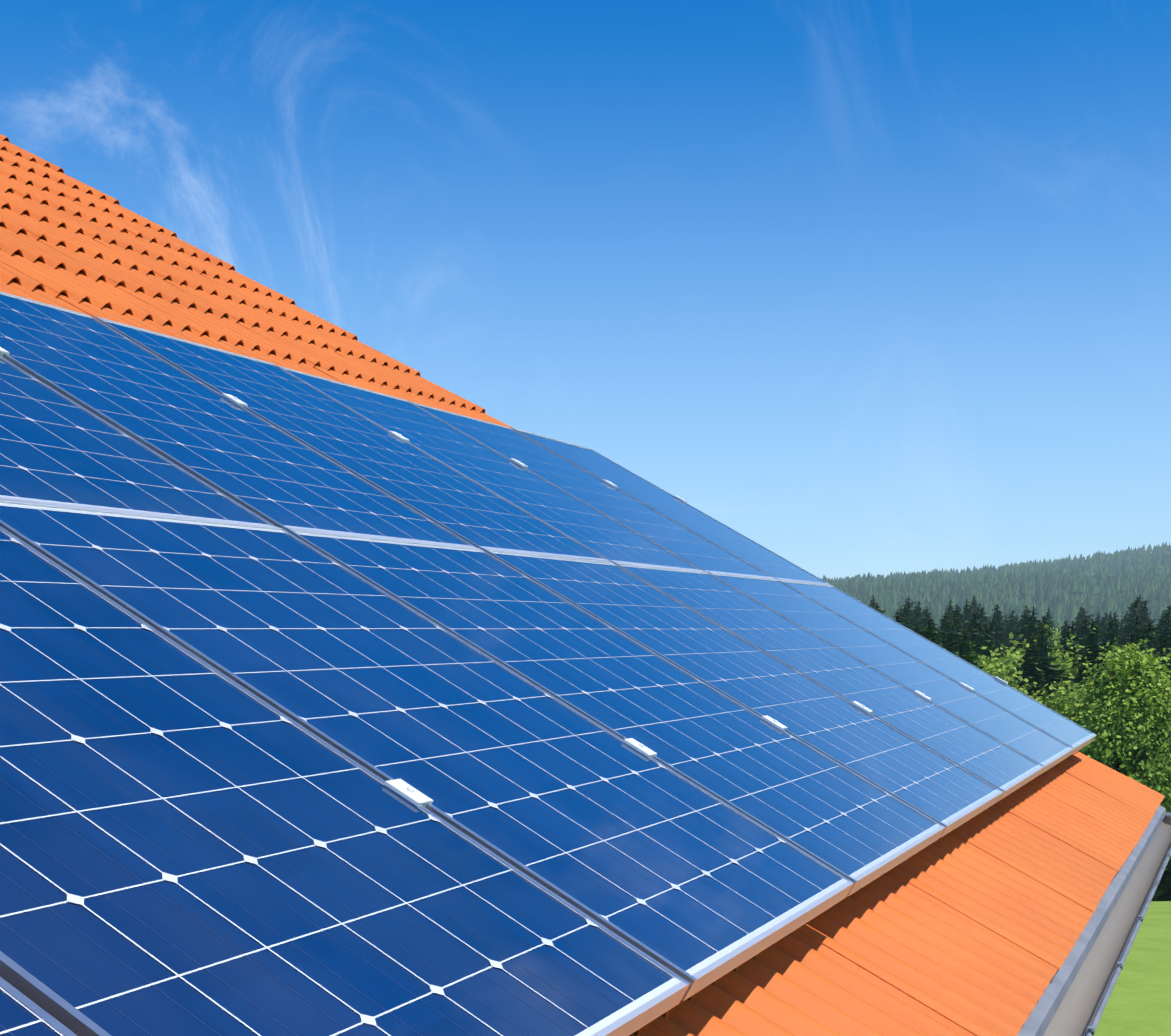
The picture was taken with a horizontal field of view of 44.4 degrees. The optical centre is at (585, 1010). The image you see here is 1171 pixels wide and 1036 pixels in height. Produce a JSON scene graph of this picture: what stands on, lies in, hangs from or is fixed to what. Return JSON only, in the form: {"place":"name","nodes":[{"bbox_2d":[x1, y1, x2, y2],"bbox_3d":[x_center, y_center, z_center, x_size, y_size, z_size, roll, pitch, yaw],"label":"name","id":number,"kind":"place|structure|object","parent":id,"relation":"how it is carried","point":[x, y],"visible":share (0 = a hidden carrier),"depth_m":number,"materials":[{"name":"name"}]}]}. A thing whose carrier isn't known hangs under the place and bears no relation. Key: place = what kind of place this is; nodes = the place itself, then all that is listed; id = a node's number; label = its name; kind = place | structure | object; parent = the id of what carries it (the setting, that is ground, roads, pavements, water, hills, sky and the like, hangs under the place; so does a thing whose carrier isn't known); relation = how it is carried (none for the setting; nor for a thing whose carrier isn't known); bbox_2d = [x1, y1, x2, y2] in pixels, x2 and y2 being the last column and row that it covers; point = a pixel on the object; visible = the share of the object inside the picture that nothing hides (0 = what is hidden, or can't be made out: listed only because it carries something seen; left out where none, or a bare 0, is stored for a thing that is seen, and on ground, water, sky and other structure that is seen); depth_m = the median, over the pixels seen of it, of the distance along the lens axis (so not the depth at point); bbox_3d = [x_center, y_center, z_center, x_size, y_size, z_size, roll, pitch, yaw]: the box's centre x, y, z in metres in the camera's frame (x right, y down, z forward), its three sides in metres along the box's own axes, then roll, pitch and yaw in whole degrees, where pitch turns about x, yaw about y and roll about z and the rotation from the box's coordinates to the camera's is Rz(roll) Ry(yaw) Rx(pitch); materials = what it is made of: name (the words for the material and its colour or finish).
{"place":"outdoors","nodes":[
{"label":"outdoors","id":0,"kind":"place"},
{"bbox_2d":[0,134,1170,1035],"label":"roof","id":1,"kind":"structure","parent":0,"point":[351,683],"depth_m":3.20,"materials":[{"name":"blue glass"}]},
{"bbox_2d":[0,0,1170,579],"label":"sky","id":2,"kind":"structure","parent":0,"point":[861,287],"materials":[{"name":"blue"}]},
{"bbox_2d":[886,554,1170,1035],"bbox_3d":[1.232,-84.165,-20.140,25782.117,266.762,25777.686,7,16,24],"label":"terrain","id":3,"kind":"structure","parent":0,"point":[1139,1002],"depth_m":21.37,"materials":[{"name":"green plant"}]},
{"bbox_2d":[868,595,880,610],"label":"spruce tree","id":4,"kind":"object","parent":3,"relation":"on","point":[873,603],"visible":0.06,"depth_m":429.69,"materials":[{"name":"green plant"}]},
{"bbox_2d":[873,603,885,613],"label":"spruce tree","id":5,"kind":"object","parent":3,"relation":"on","point":[881,611],"visible":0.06,"depth_m":240.56,"materials":[{"name":"green plant"}]},
{"bbox_2d":[893,610,907,626],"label":"spruce tree","id":6,"kind":"object","parent":3,"relation":"on","point":[897,617],"visible":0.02,"depth_m":135.88,"materials":[{"name":"green plant"}]},
{"bbox_2d":[899,606,912,628],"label":"spruce tree","id":7,"kind":"object","parent":3,"relation":"on","point":[904,615],"visible":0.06,"depth_m":206.33,"materials":[{"name":"green plant"}]},
{"bbox_2d":[898,596,915,621],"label":"spruce tree","id":8,"kind":"object","parent":3,"relation":"on","point":[907,600],"visible":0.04,"depth_m":384.70,"materials":[{"name":"green plant"}]},
{"bbox_2d":[905,601,914,629],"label":"spruce tree","id":9,"kind":"object","parent":3,"relation":"on","point":[908,611],"visible":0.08,"depth_m":241.72,"materials":[{"name":"green plant"}]},
{"bbox_2d":[911,600,923,630],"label":"spruce tree","id":10,"kind":"object","parent":3,"relation":"on","point":[917,613],"visible":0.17,"depth_m":309.47,"materials":[{"name":"green plant"}]},
{"bbox_2d":[912,618,924,635],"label":"spruce tree","id":11,"kind":"object","parent":3,"relation":"on","point":[916,629],"visible":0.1,"depth_m":160.81,"materials":[{"name":"green plant"}]},
{"bbox_2d":[915,606,935,636],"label":"spruce tree","id":12,"kind":"object","parent":3,"relation":"on","point":[926,616],"visible":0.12,"depth_m":273.90,"materials":[{"name":"green plant"}]},
{"bbox_2d":[921,617,941,644],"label":"spruce tree","id":13,"kind":"object","parent":3,"relation":"on","point":[929,634],"depth_m":71.53,"materials":[{"name":"green plant"}]},
{"bbox_2d":[938,600,952,629],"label":"spruce tree","id":14,"kind":"object","parent":3,"relation":"on","point":[949,608],"visible":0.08,"depth_m":343.34,"materials":[{"name":"green plant"}]},
{"bbox_2d":[934,612,958,644],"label":"spruce tree","id":15,"kind":"object","parent":3,"relation":"on","point":[943,629],"visible":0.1,"depth_m":182.45,"materials":[{"name":"green plant"}]},
{"bbox_2d":[938,619,960,655],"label":"spruce tree","id":16,"kind":"object","parent":3,"relation":"on","point":[951,643],"visible":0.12,"depth_m":81.71,"materials":[{"name":"green plant"}]},
{"bbox_2d":[950,604,962,646],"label":"spruce tree","id":17,"kind":"object","parent":3,"relation":"on","point":[957,620],"visible":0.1,"depth_m":206.62,"materials":[{"name":"green plant"}]},
{"bbox_2d":[949,606,966,640],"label":"spruce tree","id":18,"kind":"object","parent":3,"relation":"on","point":[962,619],"visible":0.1,"depth_m":237.26,"materials":[{"name":"green plant"}]},
{"bbox_2d":[962,598,972,634],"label":"spruce tree","id":19,"kind":"object","parent":3,"relation":"on","point":[966,611],"visible":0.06,"depth_m":304.78,"materials":[{"name":"green plant"}]},
{"bbox_2d":[956,627,984,669],"bbox_3d":[16.697,-9.741,61.937,5.512,13.120,6.005,5,16,19],"label":"spruce tree","id":20,"kind":"object","parent":3,"relation":"on","point":[964,649],"visible":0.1,"depth_m":60.62,"materials":[{"name":"green plant"}]},
{"bbox_2d":[970,596,978,617],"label":"spruce tree","id":21,"kind":"object","parent":3,"relation":"on","point":[973,604],"visible":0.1,"depth_m":430.67,"materials":[{"name":"green plant"}]},
{"bbox_2d":[967,608,985,632],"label":"spruce tree","id":22,"kind":"object","parent":3,"relation":"on","point":[980,616],"depth_m":270.20,"materials":[{"name":"green plant"}]},
{"bbox_2d":[969,622,990,665],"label":"spruce tree","id":23,"kind":"object","parent":3,"relation":"on","point":[978,638],"visible":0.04,"depth_m":114.16,"materials":[{"name":"green plant"}]},
{"bbox_2d":[961,609,1005,659],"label":"spruce tree","id":24,"kind":"object","parent":3,"relation":"on","point":[973,630],"visible":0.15,"depth_m":155.98,"materials":[{"name":"green plant"}]},
{"bbox_2d":[976,607,990,624],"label":"spruce tree","id":25,"kind":"object","parent":3,"relation":"on","point":[985,618],"visible":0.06,"depth_m":308.85,"materials":[{"name":"green plant"}]},
{"bbox_2d":[973,625,1012,680],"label":"spruce tree","id":26,"kind":"object","parent":3,"relation":"on","point":[986,641],"visible":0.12,"depth_m":96.90,"materials":[{"name":"green plant"}]},
{"bbox_2d":[985,620,1000,656],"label":"spruce tree","id":27,"kind":"object","parent":3,"relation":"on","point":[992,633],"depth_m":134.73,"materials":[{"name":"green plant"}]},
{"bbox_2d":[820,542,1170,627],"bbox_3d":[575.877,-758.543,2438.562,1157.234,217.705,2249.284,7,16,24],"label":"forest hill trees","id":28,"kind":"object","parent":3,"relation":"on","point":[1008,586],"visible":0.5,"depth_m":1812.84,"materials":[{"name":"green plant"}]},
{"bbox_2d":[969,642,1022,680],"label":"broadleaf tree","id":29,"kind":"object","parent":3,"relation":"on","point":[1014,663],"depth_m":92.97,"materials":[{"name":"green plant"}]},
{"bbox_2d":[988,610,1006,635],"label":"spruce tree","id":30,"kind":"object","parent":3,"relation":"on","point":[1001,617],"depth_m":386.99,"materials":[{"name":"green plant"}]},
{"bbox_2d":[955,648,1042,701],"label":"broadleaf tree","id":31,"kind":"object","parent":3,"relation":"on","point":[1012,684],"depth_m":72.12,"materials":[{"name":"green plant"}]},
{"bbox_2d":[989,604,1010,657],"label":"spruce tree","id":32,"kind":"object","parent":3,"relation":"on","point":[997,628],"visible":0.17,"depth_m":239.27,"materials":[{"name":"green plant"}]},
{"bbox_2d":[1000,622,1008,651],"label":"spruce tree","id":33,"kind":"object","parent":3,"relation":"on","point":[1004,636],"visible":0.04,"depth_m":271.14,"materials":[{"name":"green plant"}]},
{"bbox_2d":[1005,610,1019,647],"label":"spruce tree","id":34,"kind":"object","parent":3,"relation":"on","point":[1011,626],"visible":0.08,"depth_m":309.67,"materials":[{"name":"green plant"}]},
{"bbox_2d":[1005,614,1019,635],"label":"spruce tree","id":35,"kind":"object","parent":3,"relation":"on","point":[1016,623],"visible":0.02,"depth_m":344.67,"materials":[{"name":"green plant"}]},
{"bbox_2d":[1004,612,1027,656],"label":"spruce tree","id":36,"kind":"object","parent":3,"relation":"on","point":[1021,629],"visible":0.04,"depth_m":185.48,"materials":[{"name":"green plant"}]},
{"bbox_2d":[971,634,1077,697],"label":"broadleaf tree","id":37,"kind":"object","parent":3,"relation":"on","point":[1013,658],"visible":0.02,"depth_m":111.13,"materials":[{"name":"green plant"}]},
{"bbox_2d":[1019,605,1030,626],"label":"spruce tree","id":38,"kind":"object","parent":3,"relation":"on","point":[1026,611],"visible":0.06,"depth_m":430.38,"materials":[{"name":"green plant"}]},
{"bbox_2d":[1012,606,1041,652],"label":"spruce tree","id":39,"kind":"object","parent":3,"relation":"on","point":[1031,625],"visible":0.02,"depth_m":158.25,"materials":[{"name":"green plant"}]},
{"bbox_2d":[1011,635,1050,703],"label":"spruce tree","id":40,"kind":"object","parent":3,"relation":"on","point":[1029,670],"visible":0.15,"depth_m":85.80,"materials":[{"name":"green plant"}]},
{"bbox_2d":[1023,624,1056,664],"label":"spruce tree","id":41,"kind":"object","parent":3,"relation":"on","point":[1035,634],"visible":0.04,"depth_m":116.72,"materials":[{"name":"green plant"}]},
{"bbox_2d":[1019,621,1068,668],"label":"spruce tree","id":42,"kind":"object","parent":3,"relation":"on","point":[1040,627],"visible":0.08,"depth_m":131.77,"materials":[{"name":"green plant"}]},
{"bbox_2d":[1044,607,1055,631],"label":"spruce tree","id":43,"kind":"object","parent":3,"relation":"on","point":[1048,615],"visible":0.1,"depth_m":390.77,"materials":[{"name":"green plant"}]},
{"bbox_2d":[1041,616,1059,655],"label":"spruce tree","id":44,"kind":"object","parent":3,"relation":"on","point":[1045,622],"visible":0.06,"depth_m":208.64,"materials":[{"name":"green plant"}]},
{"bbox_2d":[1034,626,1071,706],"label":"spruce tree","id":45,"kind":"object","parent":3,"relation":"on","point":[1052,673],"visible":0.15,"depth_m":98.53,"materials":[{"name":"green plant"}]},
{"bbox_2d":[1050,623,1062,642],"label":"broadleaf tree","id":46,"kind":"object","parent":3,"relation":"on","point":[1056,634],"depth_m":306.40,"materials":[{"name":"green plant"}]},
{"bbox_2d":[998,624,1116,696],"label":"broadleaf tree","id":47,"kind":"object","parent":3,"relation":"on","point":[1068,661],"visible":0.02,"depth_m":117.07,"materials":[{"name":"green plant"}]},
{"bbox_2d":[1050,622,1071,638],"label":"broadleaf tree","id":48,"kind":"object","parent":3,"relation":"on","point":[1057,629],"depth_m":341.53,"materials":[{"name":"green plant"}]},
{"bbox_2d":[1056,619,1070,652],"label":"spruce tree","id":49,"kind":"object","parent":3,"relation":"on","point":[1065,629],"visible":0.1,"depth_m":211.03,"materials":[{"name":"green plant"}]},
{"bbox_2d":[1059,621,1083,677],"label":"spruce tree","id":50,"kind":"object","parent":3,"relation":"on","point":[1079,652],"visible":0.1,"depth_m":133.18,"materials":[{"name":"green plant"}]},
{"bbox_2d":[1074,607,1081,627],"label":"spruce tree","id":51,"kind":"object","parent":3,"relation":"on","point":[1077,616],"depth_m":427.74,"materials":[{"name":"green plant"}]},
{"bbox_2d":[1073,617,1090,656],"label":"spruce tree","id":52,"kind":"object","parent":3,"relation":"on","point":[1084,630],"visible":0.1,"depth_m":159.93,"materials":[{"name":"green plant"}]},
{"bbox_2d":[1077,615,1090,635],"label":"spruce tree","id":53,"kind":"object","parent":3,"relation":"on","point":[1082,624],"visible":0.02,"depth_m":238.22,"materials":[{"name":"green plant"}]},
{"bbox_2d":[1073,608,1097,636],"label":"spruce tree","id":54,"kind":"object","parent":3,"relation":"on","point":[1078,622],"visible":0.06,"depth_m":308.13,"materials":[{"name":"green plant"}]},
{"bbox_2d":[1019,669,1157,785],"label":"broadleaf tree","id":55,"kind":"object","parent":3,"relation":"on","point":[1060,704],"visible":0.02,"depth_m":69.34,"materials":[{"name":"green plant"}]},
{"bbox_2d":[1095,612,1101,625],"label":"spruce tree","id":56,"kind":"object","parent":3,"relation":"on","point":[1097,618],"visible":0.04,"depth_m":348.07,"materials":[{"name":"green plant"}]},
{"bbox_2d":[1097,617,1107,644],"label":"spruce tree","id":57,"kind":"object","parent":3,"relation":"on","point":[1103,625],"visible":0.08,"depth_m":273.24,"materials":[{"name":"green plant"}]},
{"bbox_2d":[1100,612,1109,627],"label":"spruce tree","id":58,"kind":"object","parent":3,"relation":"on","point":[1105,618],"visible":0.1,"depth_m":389.54,"materials":[{"name":"green plant"}]},
{"bbox_2d":[1098,618,1119,659],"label":"spruce tree","id":59,"kind":"object","parent":3,"relation":"on","point":[1109,635],"visible":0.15,"depth_m":115.13,"materials":[{"name":"green plant"}]},
{"bbox_2d":[1097,612,1123,648],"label":"spruce tree","id":60,"kind":"object","parent":3,"relation":"on","point":[1116,621],"visible":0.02,"depth_m":212.26,"materials":[{"name":"green plant"}]},
{"bbox_2d":[1060,619,1170,900],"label":"spruce tree","id":61,"kind":"object","parent":3,"relation":"on","point":[1090,644],"visible":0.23,"depth_m":83.64,"materials":[{"name":"green plant"}]},
{"bbox_2d":[1066,632,1170,812],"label":"broadleaf tree","id":62,"kind":"object","parent":3,"relation":"on","point":[1134,687],"visible":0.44,"depth_m":56.00,"materials":[{"name":"green plant"}]},
{"bbox_2d":[1118,601,1142,652],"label":"spruce tree","id":63,"kind":"object","parent":3,"relation":"on","point":[1124,629],"visible":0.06,"depth_m":237.47,"materials":[{"name":"green plant"}]},
{"bbox_2d":[1118,597,1142,636],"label":"spruce tree","id":64,"kind":"object","parent":3,"relation":"on","point":[1123,621],"visible":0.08,"depth_m":385.32,"materials":[{"name":"green plant"}]},
{"bbox_2d":[1124,631,1136,654],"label":"spruce tree","id":65,"kind":"object","parent":3,"relation":"on","point":[1131,636],"visible":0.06,"depth_m":136.36,"materials":[{"name":"green plant"}]},
{"bbox_2d":[1122,613,1143,647],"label":"spruce tree","id":66,"kind":"object","parent":3,"relation":"on","point":[1136,625],"depth_m":155.12,"materials":[{"name":"green plant"}]},
{"bbox_2d":[1120,601,1149,644],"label":"spruce tree","id":67,"kind":"object","parent":3,"relation":"on","point":[1144,611],"visible":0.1,"depth_m":275.93,"materials":[{"name":"green plant"}]},
{"bbox_2d":[1118,595,1156,631],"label":"spruce tree","id":68,"kind":"object","parent":3,"relation":"on","point":[1142,603],"visible":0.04,"depth_m":425.46,"materials":[{"name":"green plant"}]},
{"bbox_2d":[1127,625,1161,749],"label":"spruce tree","id":69,"kind":"object","parent":3,"relation":"on","point":[1143,644],"visible":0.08,"depth_m":97.66,"materials":[{"name":"green plant"}]},
{"bbox_2d":[1133,619,1159,664],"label":"spruce tree","id":70,"kind":"object","parent":3,"relation":"on","point":[1150,636],"visible":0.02,"depth_m":117.43,"materials":[{"name":"green plant"}]},
{"bbox_2d":[1141,617,1151,635],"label":"spruce tree","id":71,"kind":"object","parent":3,"relation":"on","point":[1146,624],"visible":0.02,"depth_m":245.50,"materials":[{"name":"green plant"}]},
{"bbox_2d":[1138,689,1170,882],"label":"broadleaf tree","id":72,"kind":"object","parent":3,"relation":"on","point":[1167,877],"depth_m":70.98,"materials":[{"name":"green plant"}]},
{"bbox_2d":[1146,615,1170,738],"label":"spruce tree","id":73,"kind":"object","parent":3,"relation":"on","point":[1165,641],"visible":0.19,"depth_m":101.08,"materials":[{"name":"green plant"}]},
{"bbox_2d":[1154,613,1164,634],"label":"spruce tree","id":74,"kind":"object","parent":3,"relation":"on","point":[1161,620],"visible":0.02,"depth_m":213.47,"materials":[{"name":"green plant"}]},
{"bbox_2d":[1153,605,1170,646],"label":"spruce tree","id":75,"kind":"object","parent":3,"relation":"on","point":[1164,624],"visible":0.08,"depth_m":180.53,"materials":[{"name":"green plant"}]},
{"bbox_2d":[1157,866,1170,900],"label":"spruce tree","id":76,"kind":"object","parent":3,"relation":"on","point":[1164,883],"visible":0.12,"depth_m":84.51,"materials":[{"name":"green plant"}]}
]}

